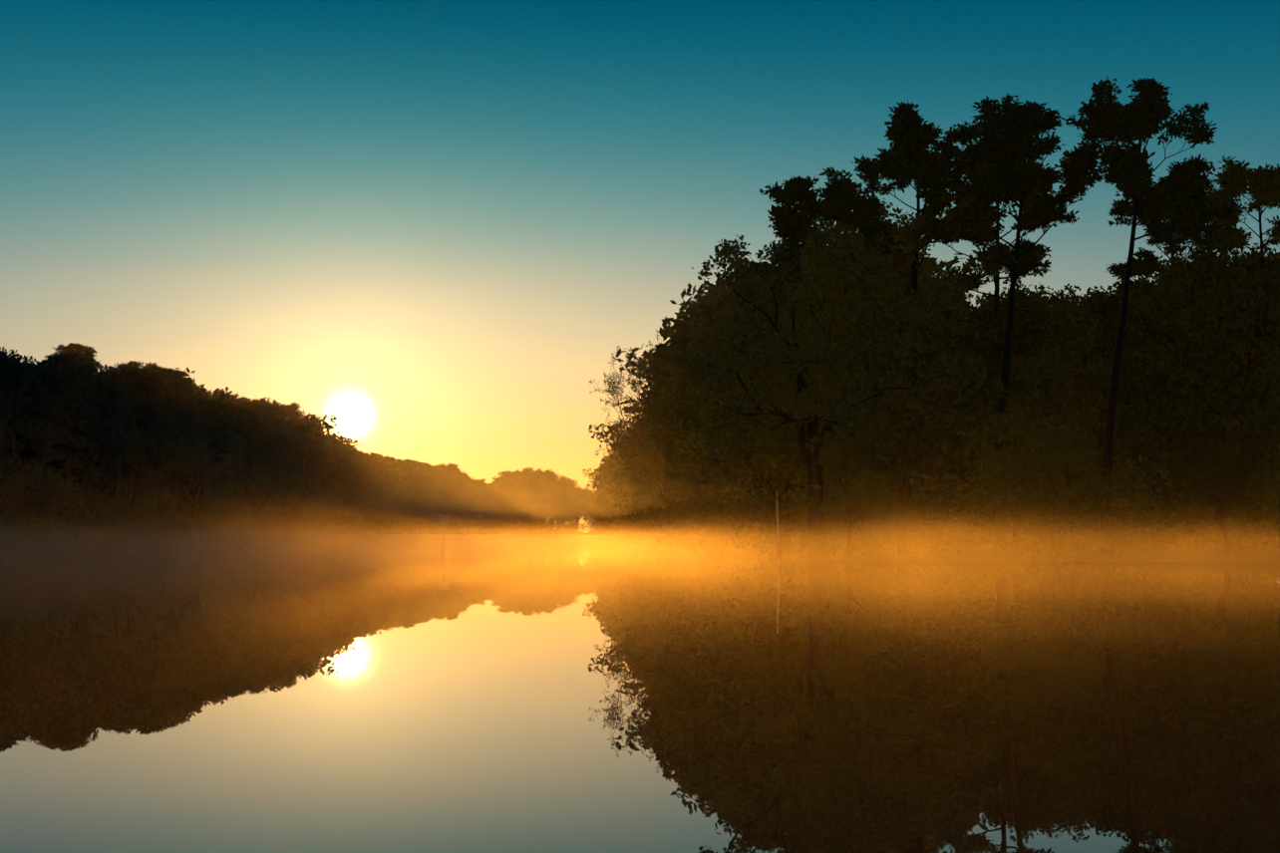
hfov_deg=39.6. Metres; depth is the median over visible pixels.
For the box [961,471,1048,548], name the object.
shrub
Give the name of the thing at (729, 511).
shrub
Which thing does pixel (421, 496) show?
broadleaf tree
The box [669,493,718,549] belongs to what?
shrub
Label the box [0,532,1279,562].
ground
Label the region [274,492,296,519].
shrub
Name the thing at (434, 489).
broadleaf tree
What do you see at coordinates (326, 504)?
shrub
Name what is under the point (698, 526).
shrub
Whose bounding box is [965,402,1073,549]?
broadleaf tree
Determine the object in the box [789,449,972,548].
shrub
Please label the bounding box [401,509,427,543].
shrub
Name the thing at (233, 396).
broadleaf tree
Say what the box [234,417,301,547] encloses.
broadleaf tree
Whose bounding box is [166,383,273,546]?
broadleaf tree
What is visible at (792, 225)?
pine tree
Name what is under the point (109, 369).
broadleaf tree
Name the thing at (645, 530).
shrub
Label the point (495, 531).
shrub
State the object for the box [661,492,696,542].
shrub
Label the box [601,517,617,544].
shrub
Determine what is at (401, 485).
broadleaf tree
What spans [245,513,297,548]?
shrub
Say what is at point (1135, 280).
broadleaf tree
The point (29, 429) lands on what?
broadleaf tree
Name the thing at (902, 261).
broadleaf tree
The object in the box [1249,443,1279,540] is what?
shrub
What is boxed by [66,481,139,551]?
shrub
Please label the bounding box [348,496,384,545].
shrub
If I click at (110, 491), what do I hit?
broadleaf tree
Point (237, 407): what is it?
pine tree
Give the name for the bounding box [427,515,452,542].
shrub
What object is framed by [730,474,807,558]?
shrub
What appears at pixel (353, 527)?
shrub
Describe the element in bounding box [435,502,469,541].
shrub
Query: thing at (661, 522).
shrub
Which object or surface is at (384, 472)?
broadleaf tree
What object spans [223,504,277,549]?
shrub
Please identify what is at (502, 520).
shrub
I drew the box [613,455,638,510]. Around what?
broadleaf tree
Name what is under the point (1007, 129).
pine tree
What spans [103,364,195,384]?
broadleaf tree
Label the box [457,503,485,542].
shrub
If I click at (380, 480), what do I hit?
broadleaf tree
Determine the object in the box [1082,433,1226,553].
shrub
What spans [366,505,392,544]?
shrub
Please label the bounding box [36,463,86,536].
shrub
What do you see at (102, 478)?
broadleaf tree
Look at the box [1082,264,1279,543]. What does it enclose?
broadleaf tree
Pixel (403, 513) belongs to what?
shrub
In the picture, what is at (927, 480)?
shrub
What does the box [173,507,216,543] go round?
shrub
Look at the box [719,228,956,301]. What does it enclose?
broadleaf tree
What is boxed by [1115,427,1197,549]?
broadleaf tree
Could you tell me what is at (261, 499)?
shrub
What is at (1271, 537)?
shrub
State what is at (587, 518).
broadleaf tree
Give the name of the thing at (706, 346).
broadleaf tree
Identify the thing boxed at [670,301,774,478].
broadleaf tree
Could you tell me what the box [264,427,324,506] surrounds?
broadleaf tree
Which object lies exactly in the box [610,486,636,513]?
broadleaf tree
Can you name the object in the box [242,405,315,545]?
broadleaf tree
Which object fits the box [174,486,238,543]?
shrub
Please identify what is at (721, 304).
broadleaf tree
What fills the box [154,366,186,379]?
pine tree
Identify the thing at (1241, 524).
shrub
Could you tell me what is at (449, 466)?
pine tree
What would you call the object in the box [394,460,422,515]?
broadleaf tree
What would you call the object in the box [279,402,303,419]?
pine tree
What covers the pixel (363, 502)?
broadleaf tree
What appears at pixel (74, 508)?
shrub
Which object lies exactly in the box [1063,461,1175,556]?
shrub
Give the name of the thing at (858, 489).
broadleaf tree
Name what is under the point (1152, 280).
broadleaf tree
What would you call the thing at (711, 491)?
shrub
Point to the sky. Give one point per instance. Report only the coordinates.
(428, 227)
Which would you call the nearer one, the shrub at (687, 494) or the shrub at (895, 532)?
the shrub at (895, 532)
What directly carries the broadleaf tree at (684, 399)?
on the ground
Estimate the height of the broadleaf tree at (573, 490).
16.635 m
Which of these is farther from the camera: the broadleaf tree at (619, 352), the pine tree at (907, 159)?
the broadleaf tree at (619, 352)
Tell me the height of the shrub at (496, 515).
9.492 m
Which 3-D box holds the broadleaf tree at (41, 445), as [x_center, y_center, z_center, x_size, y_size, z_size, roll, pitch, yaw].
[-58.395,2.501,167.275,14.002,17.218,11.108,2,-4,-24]
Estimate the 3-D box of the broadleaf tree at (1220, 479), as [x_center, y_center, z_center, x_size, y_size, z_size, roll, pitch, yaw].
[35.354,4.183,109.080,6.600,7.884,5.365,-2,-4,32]
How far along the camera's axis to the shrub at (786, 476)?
119.72 m
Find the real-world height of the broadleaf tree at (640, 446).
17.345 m
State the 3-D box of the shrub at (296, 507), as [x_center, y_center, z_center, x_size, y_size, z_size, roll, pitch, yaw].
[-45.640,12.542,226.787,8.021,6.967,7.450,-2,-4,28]
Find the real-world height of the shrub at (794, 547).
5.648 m
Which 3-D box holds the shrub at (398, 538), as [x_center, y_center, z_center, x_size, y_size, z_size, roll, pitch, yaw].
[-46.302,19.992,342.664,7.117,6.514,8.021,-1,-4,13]
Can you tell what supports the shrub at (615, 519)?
on the ground
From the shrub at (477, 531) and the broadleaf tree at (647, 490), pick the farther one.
the shrub at (477, 531)
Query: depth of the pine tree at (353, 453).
263.89 m
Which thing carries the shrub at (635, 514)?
on the ground
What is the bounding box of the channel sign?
[438,512,449,552]
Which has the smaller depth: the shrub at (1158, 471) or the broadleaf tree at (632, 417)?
the shrub at (1158, 471)
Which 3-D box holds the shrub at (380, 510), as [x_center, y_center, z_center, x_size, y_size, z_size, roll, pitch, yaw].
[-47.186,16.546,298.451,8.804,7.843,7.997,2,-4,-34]
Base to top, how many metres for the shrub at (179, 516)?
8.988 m
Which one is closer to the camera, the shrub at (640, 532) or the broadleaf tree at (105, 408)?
the broadleaf tree at (105, 408)
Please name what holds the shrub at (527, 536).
on the ground
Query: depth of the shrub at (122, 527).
179.65 m
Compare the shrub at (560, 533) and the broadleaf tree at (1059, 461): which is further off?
the shrub at (560, 533)
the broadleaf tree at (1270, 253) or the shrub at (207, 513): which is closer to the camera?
the broadleaf tree at (1270, 253)
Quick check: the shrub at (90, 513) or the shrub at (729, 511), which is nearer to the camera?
the shrub at (729, 511)
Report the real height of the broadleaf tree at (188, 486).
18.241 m
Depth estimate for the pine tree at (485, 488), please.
432.30 m
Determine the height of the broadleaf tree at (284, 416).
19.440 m
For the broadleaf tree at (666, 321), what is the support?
on the ground
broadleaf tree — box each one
[0,346,63,460]
[0,349,40,369]
[0,363,98,487]
[6,347,35,365]
[18,354,39,364]
[42,359,155,544]
[55,365,144,539]
[85,375,209,546]
[98,363,132,374]
[100,372,217,548]
[102,487,144,507]
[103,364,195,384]
[106,366,150,493]
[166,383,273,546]
[167,388,241,544]
[181,428,248,518]
[193,384,244,399]
[226,480,299,508]
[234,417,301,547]
[241,402,322,473]
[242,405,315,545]
[244,396,278,406]
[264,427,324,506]
[277,418,371,544]
[278,421,324,446]
[291,421,335,497]
[304,412,340,435]
[307,441,361,545]
[315,437,358,507]
[316,434,355,451]
[316,440,348,449]
[317,430,368,459]
[332,467,363,507]
[344,449,380,543]
[351,453,377,487]
[354,452,386,506]
[358,461,387,500]
[364,452,408,509]
[365,452,399,505]
[365,454,388,488]
[370,458,399,502]
[376,455,410,502]
[382,480,403,513]
[385,460,414,543]
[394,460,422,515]
[396,472,423,514]
[404,467,432,513]
[415,472,443,519]
[429,468,467,513]
[431,465,476,513]
[453,474,498,526]
[489,467,552,538]
[489,482,521,530]
[491,474,514,511]
[510,476,558,541]
[514,471,554,521]
[518,475,570,541]
[525,467,559,513]
[539,477,583,540]
[541,471,575,533]
[547,474,582,527]
[558,486,595,540]
[581,497,596,522]
[582,466,599,500]
[585,453,615,497]
[586,499,604,524]
[588,423,634,482]
[592,490,604,502]
[593,463,605,481]
[594,481,625,545]
[594,505,608,517]
[605,454,627,510]
[605,475,619,511]
[607,438,632,505]
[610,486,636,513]
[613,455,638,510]
[614,344,663,387]
[614,418,673,496]
[616,396,649,420]
[616,474,646,511]
[616,475,654,505]
[617,416,637,435]
[623,404,645,423]
[624,422,639,455]
[625,461,660,497]
[626,352,655,401]
[630,430,676,504]
[631,474,668,500]
[636,398,671,464]
[638,378,772,550]
[643,370,772,482]
[644,302,725,401]
[650,426,707,503]
[650,456,695,501]
[658,259,764,342]
[659,320,755,505]
[661,202,1000,560]
[662,390,743,504]
[663,290,741,349]
[668,308,837,558]
[669,261,763,336]
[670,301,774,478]
[675,286,748,379]
[684,324,771,501]
[686,264,780,349]
[689,295,819,471]
[706,262,933,336]
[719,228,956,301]
[721,244,827,327]
[725,284,935,327]
[726,223,939,548]
[743,270,942,552]
[745,248,972,474]
[817,423,899,557]
[846,306,1011,484]
[849,294,1060,497]
[860,403,989,548]
[867,305,1019,472]
[919,253,985,298]
[935,294,1084,465]
[948,277,1087,312]
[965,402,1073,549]
[971,289,1075,545]
[973,283,1120,471]
[985,278,1160,338]
[988,324,1162,508]
[991,285,1048,543]
[1015,421,1101,553]
[1028,289,1081,538]
[1028,298,1134,435]
[1069,294,1235,486]
[1075,253,1279,546]
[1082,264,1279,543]
[1086,271,1249,302]
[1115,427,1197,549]
[1120,239,1279,546]
[1138,268,1251,293]
[1165,242,1279,283]
[1166,430,1270,558]
[1235,248,1279,288]
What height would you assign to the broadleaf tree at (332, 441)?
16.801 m
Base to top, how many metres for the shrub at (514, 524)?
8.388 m
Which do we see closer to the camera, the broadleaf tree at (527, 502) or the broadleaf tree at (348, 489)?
the broadleaf tree at (348, 489)
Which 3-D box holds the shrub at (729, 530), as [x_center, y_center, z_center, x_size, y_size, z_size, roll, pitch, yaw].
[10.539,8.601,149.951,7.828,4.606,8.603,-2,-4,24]
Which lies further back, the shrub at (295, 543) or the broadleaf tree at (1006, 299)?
the shrub at (295, 543)
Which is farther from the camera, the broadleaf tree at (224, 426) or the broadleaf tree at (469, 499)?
the broadleaf tree at (469, 499)
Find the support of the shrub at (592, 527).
on the ground
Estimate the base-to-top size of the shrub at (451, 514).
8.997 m
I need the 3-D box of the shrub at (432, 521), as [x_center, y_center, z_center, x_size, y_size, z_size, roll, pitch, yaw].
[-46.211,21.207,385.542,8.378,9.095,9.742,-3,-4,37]
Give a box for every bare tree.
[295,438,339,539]
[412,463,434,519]
[588,329,672,550]
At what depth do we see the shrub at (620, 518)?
270.73 m
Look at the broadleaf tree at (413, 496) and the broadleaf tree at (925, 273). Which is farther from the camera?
the broadleaf tree at (413, 496)
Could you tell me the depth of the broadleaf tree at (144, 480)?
182.56 m
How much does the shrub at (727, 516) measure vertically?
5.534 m
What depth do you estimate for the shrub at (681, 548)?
190.01 m
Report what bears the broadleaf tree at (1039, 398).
on the ground
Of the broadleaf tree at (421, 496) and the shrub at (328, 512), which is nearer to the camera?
the shrub at (328, 512)
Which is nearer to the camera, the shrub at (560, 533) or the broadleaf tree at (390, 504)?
the broadleaf tree at (390, 504)
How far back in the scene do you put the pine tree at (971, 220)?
114.41 m
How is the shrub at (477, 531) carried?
on the ground
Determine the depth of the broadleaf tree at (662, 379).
182.22 m
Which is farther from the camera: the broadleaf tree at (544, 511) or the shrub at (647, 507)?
the broadleaf tree at (544, 511)
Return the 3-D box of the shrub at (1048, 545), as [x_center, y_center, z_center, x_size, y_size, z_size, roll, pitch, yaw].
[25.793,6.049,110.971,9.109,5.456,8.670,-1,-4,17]
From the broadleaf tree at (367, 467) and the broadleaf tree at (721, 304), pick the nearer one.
the broadleaf tree at (721, 304)
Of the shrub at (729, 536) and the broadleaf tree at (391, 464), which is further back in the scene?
the broadleaf tree at (391, 464)
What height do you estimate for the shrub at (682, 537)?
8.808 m
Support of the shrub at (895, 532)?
on the ground
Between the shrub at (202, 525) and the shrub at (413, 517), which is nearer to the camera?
the shrub at (202, 525)
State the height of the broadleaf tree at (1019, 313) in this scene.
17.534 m
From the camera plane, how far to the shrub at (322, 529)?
237.83 m
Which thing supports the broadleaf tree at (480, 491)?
on the ground
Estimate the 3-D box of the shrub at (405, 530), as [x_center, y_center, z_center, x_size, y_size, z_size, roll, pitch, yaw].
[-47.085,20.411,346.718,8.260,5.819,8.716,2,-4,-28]
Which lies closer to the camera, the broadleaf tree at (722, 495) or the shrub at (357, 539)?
the broadleaf tree at (722, 495)
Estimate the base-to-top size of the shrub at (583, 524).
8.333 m
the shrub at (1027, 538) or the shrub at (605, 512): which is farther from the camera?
the shrub at (605, 512)
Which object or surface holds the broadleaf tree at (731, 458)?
on the ground
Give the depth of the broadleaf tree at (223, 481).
209.28 m
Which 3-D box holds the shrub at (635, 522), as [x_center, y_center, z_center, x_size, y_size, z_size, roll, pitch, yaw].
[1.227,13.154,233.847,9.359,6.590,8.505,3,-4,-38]
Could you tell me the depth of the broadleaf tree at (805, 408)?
113.65 m
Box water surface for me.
[0,541,1279,852]
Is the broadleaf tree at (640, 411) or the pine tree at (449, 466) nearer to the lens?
the broadleaf tree at (640, 411)
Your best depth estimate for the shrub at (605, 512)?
292.45 m
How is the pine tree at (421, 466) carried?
on the ground
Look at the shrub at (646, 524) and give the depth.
214.33 m
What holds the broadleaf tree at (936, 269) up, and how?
on the ground
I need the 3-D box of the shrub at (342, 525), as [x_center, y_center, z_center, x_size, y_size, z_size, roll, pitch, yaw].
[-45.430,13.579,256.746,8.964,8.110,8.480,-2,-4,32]
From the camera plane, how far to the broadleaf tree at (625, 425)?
266.42 m
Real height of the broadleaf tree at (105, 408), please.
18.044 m
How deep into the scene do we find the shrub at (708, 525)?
154.60 m
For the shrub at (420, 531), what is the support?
on the ground
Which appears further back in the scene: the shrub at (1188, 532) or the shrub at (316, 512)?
the shrub at (316, 512)
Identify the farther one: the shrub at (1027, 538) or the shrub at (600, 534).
the shrub at (600, 534)
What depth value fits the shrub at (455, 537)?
403.40 m
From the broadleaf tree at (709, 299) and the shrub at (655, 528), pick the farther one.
the broadleaf tree at (709, 299)
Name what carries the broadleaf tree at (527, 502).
on the ground
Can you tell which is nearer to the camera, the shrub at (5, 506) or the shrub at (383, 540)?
the shrub at (5, 506)
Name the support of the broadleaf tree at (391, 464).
on the ground
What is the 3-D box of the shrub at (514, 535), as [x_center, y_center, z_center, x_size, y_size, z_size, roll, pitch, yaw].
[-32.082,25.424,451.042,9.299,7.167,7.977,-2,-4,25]
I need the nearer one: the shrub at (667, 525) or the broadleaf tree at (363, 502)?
the shrub at (667, 525)
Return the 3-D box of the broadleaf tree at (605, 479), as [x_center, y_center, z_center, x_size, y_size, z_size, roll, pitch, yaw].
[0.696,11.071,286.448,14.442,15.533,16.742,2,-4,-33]
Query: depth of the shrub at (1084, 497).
111.85 m
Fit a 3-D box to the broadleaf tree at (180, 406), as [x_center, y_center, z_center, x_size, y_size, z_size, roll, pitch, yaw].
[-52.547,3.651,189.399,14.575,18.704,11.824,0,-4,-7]
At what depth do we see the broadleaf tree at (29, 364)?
233.59 m
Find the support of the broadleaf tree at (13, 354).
on the ground
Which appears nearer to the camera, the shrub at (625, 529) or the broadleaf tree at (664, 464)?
the broadleaf tree at (664, 464)
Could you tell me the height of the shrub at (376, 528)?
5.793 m
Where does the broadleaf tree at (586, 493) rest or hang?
on the ground
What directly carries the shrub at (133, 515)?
on the ground
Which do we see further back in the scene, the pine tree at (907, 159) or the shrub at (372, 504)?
the shrub at (372, 504)
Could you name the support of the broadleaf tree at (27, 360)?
on the ground
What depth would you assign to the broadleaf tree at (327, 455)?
245.56 m
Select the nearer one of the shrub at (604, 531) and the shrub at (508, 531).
the shrub at (604, 531)
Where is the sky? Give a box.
[0,0,1279,533]
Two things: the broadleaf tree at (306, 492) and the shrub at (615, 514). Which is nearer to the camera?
the broadleaf tree at (306, 492)
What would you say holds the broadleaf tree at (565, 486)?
on the ground
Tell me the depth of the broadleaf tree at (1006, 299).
119.57 m
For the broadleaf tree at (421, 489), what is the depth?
369.82 m
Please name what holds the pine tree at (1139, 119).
on the ground
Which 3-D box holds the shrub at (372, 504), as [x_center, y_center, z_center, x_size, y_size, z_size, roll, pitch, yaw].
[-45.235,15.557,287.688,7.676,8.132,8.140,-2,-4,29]
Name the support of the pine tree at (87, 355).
on the ground
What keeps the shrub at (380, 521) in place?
on the ground
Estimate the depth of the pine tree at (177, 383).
204.29 m
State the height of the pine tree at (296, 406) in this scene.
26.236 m
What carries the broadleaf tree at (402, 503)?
on the ground
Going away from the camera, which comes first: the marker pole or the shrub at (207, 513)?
the marker pole
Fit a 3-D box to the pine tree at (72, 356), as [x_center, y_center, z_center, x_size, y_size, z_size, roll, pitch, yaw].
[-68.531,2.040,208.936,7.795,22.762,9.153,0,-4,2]
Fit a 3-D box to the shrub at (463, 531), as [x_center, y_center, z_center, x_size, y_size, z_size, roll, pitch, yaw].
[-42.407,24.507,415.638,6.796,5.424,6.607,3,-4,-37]
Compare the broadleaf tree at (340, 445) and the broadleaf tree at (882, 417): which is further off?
the broadleaf tree at (340, 445)
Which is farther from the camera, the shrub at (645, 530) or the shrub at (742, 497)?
the shrub at (645, 530)
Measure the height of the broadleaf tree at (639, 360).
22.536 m
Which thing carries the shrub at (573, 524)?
on the ground
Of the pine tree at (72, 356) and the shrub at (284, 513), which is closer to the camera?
the pine tree at (72, 356)
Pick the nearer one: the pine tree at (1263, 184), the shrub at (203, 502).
the pine tree at (1263, 184)
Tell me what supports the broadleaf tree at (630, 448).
on the ground
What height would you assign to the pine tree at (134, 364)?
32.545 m
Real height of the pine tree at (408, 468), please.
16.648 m
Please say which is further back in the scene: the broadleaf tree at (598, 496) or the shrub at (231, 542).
the broadleaf tree at (598, 496)
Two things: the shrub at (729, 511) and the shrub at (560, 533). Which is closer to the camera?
the shrub at (729, 511)
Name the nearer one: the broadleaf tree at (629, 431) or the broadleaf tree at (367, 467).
the broadleaf tree at (629, 431)
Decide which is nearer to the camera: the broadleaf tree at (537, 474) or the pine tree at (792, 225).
the pine tree at (792, 225)
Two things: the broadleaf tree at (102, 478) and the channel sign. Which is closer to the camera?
the channel sign
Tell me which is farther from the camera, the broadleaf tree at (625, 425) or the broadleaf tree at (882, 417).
the broadleaf tree at (625, 425)
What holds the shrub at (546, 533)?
on the ground
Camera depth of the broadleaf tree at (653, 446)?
168.61 m
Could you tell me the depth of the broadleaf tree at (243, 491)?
225.43 m
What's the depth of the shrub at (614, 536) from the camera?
283.65 m
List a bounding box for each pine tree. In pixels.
[40,348,81,374]
[52,341,102,368]
[105,368,171,545]
[114,360,161,370]
[129,366,175,371]
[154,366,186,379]
[160,370,195,542]
[212,390,241,401]
[220,398,247,421]
[231,397,273,410]
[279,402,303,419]
[285,402,306,419]
[346,449,359,470]
[391,458,417,535]
[413,461,433,514]
[422,462,436,512]
[434,463,459,470]
[447,467,466,506]
[476,482,495,539]
[497,481,520,517]
[759,175,882,296]
[818,99,997,554]
[919,136,1061,546]
[932,92,1112,552]
[1060,75,1245,555]
[1105,169,1225,545]
[1204,155,1279,541]
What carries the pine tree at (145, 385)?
on the ground
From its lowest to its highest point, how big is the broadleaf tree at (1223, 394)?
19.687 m
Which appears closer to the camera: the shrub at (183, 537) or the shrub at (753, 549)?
the shrub at (753, 549)
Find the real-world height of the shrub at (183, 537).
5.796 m
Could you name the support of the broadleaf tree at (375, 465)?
on the ground
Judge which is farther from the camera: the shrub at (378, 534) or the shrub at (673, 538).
the shrub at (378, 534)
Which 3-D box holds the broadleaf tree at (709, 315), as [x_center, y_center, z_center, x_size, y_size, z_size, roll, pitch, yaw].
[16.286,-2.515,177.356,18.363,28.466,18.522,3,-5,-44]
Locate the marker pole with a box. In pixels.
[775,490,780,562]
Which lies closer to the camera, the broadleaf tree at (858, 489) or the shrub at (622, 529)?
the broadleaf tree at (858, 489)
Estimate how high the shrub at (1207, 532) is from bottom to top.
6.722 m
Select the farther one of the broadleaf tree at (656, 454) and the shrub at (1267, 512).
the broadleaf tree at (656, 454)
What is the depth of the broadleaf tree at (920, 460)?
112.45 m
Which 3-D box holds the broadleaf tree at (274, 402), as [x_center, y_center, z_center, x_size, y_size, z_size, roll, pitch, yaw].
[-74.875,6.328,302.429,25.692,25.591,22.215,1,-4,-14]
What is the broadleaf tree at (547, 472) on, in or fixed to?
on the ground
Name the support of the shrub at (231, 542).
on the ground
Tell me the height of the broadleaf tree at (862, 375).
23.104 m
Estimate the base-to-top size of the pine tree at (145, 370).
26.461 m
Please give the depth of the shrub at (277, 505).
228.61 m
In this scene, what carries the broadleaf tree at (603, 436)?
on the ground
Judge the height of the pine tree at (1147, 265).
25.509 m
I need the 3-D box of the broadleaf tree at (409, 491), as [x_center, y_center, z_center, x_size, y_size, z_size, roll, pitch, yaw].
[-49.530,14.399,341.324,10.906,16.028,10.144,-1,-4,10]
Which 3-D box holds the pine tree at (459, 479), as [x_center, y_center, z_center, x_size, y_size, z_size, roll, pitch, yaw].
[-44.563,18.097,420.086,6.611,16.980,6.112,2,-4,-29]
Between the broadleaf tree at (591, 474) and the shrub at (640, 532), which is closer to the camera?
the shrub at (640, 532)
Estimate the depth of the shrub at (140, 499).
189.64 m
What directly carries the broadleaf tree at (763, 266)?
on the ground
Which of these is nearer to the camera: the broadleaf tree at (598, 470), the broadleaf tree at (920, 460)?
the broadleaf tree at (920, 460)
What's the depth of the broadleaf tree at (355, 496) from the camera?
268.57 m
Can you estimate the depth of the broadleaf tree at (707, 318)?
162.75 m
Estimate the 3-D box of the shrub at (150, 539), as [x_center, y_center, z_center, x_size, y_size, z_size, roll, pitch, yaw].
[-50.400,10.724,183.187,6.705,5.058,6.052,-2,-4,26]
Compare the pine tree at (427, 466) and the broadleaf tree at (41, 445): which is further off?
the pine tree at (427, 466)
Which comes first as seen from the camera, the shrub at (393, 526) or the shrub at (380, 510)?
the shrub at (380, 510)
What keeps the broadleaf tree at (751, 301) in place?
on the ground
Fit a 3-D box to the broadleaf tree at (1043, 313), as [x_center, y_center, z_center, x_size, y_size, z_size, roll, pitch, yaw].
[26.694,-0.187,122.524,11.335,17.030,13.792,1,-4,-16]
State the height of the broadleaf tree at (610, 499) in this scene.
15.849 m
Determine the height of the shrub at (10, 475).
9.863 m
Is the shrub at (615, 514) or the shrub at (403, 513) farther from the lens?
the shrub at (403, 513)
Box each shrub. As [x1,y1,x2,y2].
[0,451,103,553]
[0,455,44,546]
[0,459,69,545]
[0,474,43,552]
[15,463,108,553]
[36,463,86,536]
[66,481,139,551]
[79,489,124,544]
[84,501,142,548]
[98,487,168,542]
[103,488,153,541]
[108,488,173,544]
[118,506,191,551]
[135,478,191,542]
[135,505,179,540]
[149,496,205,543]
[172,482,277,549]
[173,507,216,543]
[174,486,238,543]
[201,492,251,547]
[202,498,254,545]
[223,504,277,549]
[231,486,301,545]
[238,493,298,521]
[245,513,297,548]
[260,505,301,547]
[265,498,313,548]
[272,502,319,547]
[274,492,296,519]
[292,503,320,546]
[299,509,346,547]
[303,501,348,541]
[306,497,351,547]
[322,493,354,545]
[323,495,372,546]
[339,504,368,543]
[342,512,387,546]
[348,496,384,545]
[359,499,393,545]
[363,512,387,545]
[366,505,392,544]
[367,515,384,545]
[368,505,384,545]
[368,516,385,544]
[375,512,396,544]
[376,511,398,544]
[386,514,423,543]
[387,519,417,543]
[393,499,412,534]
[395,500,431,543]
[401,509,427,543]
[408,508,430,543]
[416,503,442,542]
[418,523,436,543]
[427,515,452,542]
[432,504,457,542]
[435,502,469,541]
[435,506,469,542]
[456,520,475,542]
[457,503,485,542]
[472,521,485,538]
[474,503,512,538]
[476,506,527,541]
[477,516,511,542]
[499,510,522,538]
[502,523,515,540]
[509,513,528,538]
[512,516,551,541]
[514,515,538,537]
[521,514,553,540]
[536,517,560,540]
[548,520,576,541]
[562,513,585,541]
[581,517,598,540]
[585,506,625,545]
[586,520,599,542]
[589,506,623,545]
[593,519,609,544]
[595,524,629,545]
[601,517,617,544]
[602,502,653,547]
[603,506,629,545]
[604,509,623,543]
[608,498,651,547]
[611,502,632,544]
[612,494,639,546]
[612,519,639,547]
[614,494,665,548]
[619,490,663,549]
[622,496,668,549]
[629,493,653,547]
[637,514,679,550]
[640,478,701,551]
[651,501,667,546]
[655,499,685,550]
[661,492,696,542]
[661,521,688,550]
[667,478,754,553]
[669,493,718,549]
[673,483,720,546]
[675,503,720,552]
[695,480,755,550]
[709,477,795,550]
[712,505,746,552]
[718,498,746,552]
[721,482,759,552]
[724,482,774,556]
[727,497,775,556]
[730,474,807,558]
[756,452,853,559]
[767,462,887,559]
[767,489,808,557]
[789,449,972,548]
[817,472,955,557]
[828,491,927,554]
[864,435,1009,547]
[874,469,1007,556]
[915,463,995,548]
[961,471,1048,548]
[965,460,1083,545]
[978,465,1111,549]
[986,478,1127,562]
[1021,448,1131,548]
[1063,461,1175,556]
[1077,428,1220,547]
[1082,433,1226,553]
[1145,419,1279,551]
[1145,453,1250,548]
[1182,444,1279,546]
[1211,470,1279,545]
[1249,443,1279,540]
[1257,481,1279,557]
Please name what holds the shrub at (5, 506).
on the ground
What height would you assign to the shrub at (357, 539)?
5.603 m
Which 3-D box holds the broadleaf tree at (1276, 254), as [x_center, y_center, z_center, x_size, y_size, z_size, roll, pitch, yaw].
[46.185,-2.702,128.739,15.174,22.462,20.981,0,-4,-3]
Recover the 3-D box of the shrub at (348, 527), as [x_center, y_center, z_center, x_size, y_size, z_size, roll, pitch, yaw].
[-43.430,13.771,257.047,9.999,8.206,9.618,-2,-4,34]
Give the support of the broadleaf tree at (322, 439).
on the ground
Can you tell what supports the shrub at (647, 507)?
on the ground
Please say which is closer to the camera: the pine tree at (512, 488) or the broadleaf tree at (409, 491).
the broadleaf tree at (409, 491)
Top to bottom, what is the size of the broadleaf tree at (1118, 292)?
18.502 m
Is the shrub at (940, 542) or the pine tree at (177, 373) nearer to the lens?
the shrub at (940, 542)
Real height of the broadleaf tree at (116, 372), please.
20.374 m
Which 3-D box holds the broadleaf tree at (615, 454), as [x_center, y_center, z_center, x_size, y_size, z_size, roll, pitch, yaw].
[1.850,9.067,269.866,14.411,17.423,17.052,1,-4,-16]
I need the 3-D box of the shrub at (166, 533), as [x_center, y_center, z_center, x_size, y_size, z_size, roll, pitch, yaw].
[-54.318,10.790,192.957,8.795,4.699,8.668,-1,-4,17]
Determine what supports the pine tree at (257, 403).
on the ground
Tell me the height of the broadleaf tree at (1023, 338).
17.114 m
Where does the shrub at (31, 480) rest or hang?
on the ground
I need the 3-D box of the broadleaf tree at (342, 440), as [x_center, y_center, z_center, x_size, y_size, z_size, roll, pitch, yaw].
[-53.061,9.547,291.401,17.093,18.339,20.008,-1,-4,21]
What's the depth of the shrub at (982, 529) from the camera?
113.98 m
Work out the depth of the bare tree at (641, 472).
195.73 m
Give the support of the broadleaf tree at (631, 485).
on the ground
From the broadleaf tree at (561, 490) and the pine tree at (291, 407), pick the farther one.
the broadleaf tree at (561, 490)
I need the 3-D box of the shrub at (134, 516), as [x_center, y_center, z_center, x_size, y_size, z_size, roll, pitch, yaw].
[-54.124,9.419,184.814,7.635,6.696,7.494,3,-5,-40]
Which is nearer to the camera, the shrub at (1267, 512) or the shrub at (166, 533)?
the shrub at (1267, 512)
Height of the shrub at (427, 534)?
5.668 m
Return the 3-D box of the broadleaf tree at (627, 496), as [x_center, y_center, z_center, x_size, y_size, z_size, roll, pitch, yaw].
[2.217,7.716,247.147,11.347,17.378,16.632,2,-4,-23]
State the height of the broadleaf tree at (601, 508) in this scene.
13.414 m
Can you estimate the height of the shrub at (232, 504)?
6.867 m
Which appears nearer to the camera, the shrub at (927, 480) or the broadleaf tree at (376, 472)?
the shrub at (927, 480)
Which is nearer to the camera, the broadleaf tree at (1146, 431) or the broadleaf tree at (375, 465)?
the broadleaf tree at (1146, 431)
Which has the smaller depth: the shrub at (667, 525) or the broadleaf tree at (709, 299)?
the shrub at (667, 525)
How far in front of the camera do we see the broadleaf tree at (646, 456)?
201.46 m

